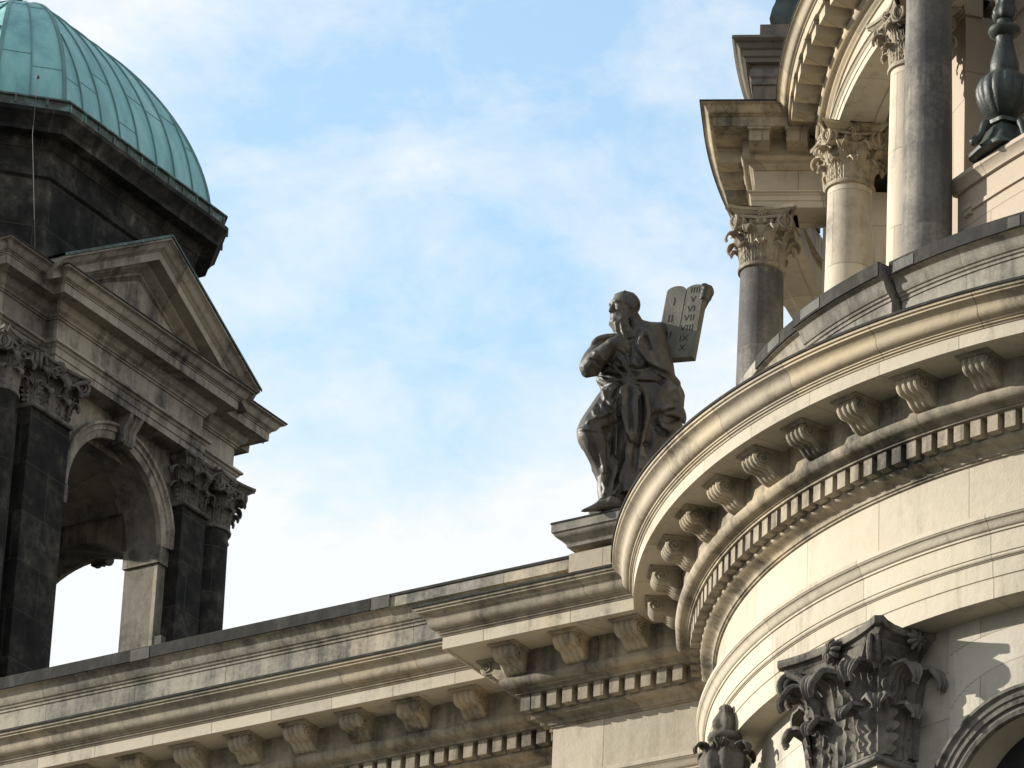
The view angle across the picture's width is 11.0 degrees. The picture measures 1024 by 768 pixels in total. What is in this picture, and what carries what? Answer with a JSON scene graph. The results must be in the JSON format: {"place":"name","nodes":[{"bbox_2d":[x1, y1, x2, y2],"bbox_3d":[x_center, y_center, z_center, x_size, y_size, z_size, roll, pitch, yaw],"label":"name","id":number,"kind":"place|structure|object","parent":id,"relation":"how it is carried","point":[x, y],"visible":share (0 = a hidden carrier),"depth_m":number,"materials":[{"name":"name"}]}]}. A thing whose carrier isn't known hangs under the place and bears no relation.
{"place":"outdoors","nodes":[
{"label":"outdoors","id":0,"kind":"place"},
{"bbox_2d":[0,0,822,666],"label":"sky","id":1,"kind":"structure","parent":0,"point":[435,210],"materials":[{"name":"blue"}]},
{"label":"ground","id":2,"kind":"structure","parent":0,"visible":0},
{"bbox_2d":[0,0,287,677],"bbox_3d":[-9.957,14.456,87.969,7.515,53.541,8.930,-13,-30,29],"label":"bell tower","id":3,"kind":"structure","parent":2,"relation":"on","point":[135,418],"depth_m":93.73,"materials":[{"name":"stone"}]},
{"bbox_2d":[0,555,704,767],"bbox_3d":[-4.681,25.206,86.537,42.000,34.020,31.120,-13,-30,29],"label":"facade wall","id":4,"kind":"structure","parent":2,"relation":"on","point":[552,663],"depth_m":77.02,"materials":[{"name":"stone"}]},
{"bbox_2d":[550,508,620,572],"bbox_3d":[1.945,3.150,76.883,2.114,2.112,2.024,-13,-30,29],"label":"statue pedestal","id":5,"kind":"object","parent":4,"relation":"on","point":[586,540],"visible":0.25,"depth_m":76.78,"materials":[{"name":"stone"}]},
{"bbox_2d":[576,283,713,513],"bbox_3d":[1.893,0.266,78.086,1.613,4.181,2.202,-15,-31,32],"label":"statue","id":6,"kind":"object","parent":5,"relation":"on","point":[633,420],"visible":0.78,"depth_m":77.70,"materials":[{"name":"grey stone"}]},
{"bbox_2d":[611,211,1023,767],"bbox_3d":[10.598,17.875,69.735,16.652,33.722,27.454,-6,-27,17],"label":"rotunda","id":7,"kind":"structure","parent":2,"relation":"on","point":[817,553],"depth_m":67.15,"materials":[{"name":"stone"}]},
{"bbox_2d":[699,0,1023,385],"bbox_3d":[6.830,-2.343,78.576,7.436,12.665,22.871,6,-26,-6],"label":"dome drum","id":8,"kind":"object","parent":7,"relation":"on","point":[850,127],"visible":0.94,"depth_m":79.16,"materials":[{"name":"stone"}]},
{"bbox_2d":[968,0,1023,163],"bbox_3d":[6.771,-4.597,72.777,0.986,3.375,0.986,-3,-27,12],"label":"candelabrum","id":9,"kind":"object","parent":8,"relation":"on","point":[999,91],"visible":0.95,"depth_m":72.16,"materials":[{"name":"grey metal"}]},
{"bbox_2d":[996,738,1023,767],"bbox_3d":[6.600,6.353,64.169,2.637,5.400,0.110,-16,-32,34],"label":"window","id":10,"kind":"structure","parent":7,"relation":"in","point":[1014,758],"depth_m":65.39,"materials":[{"name":"black glass"}]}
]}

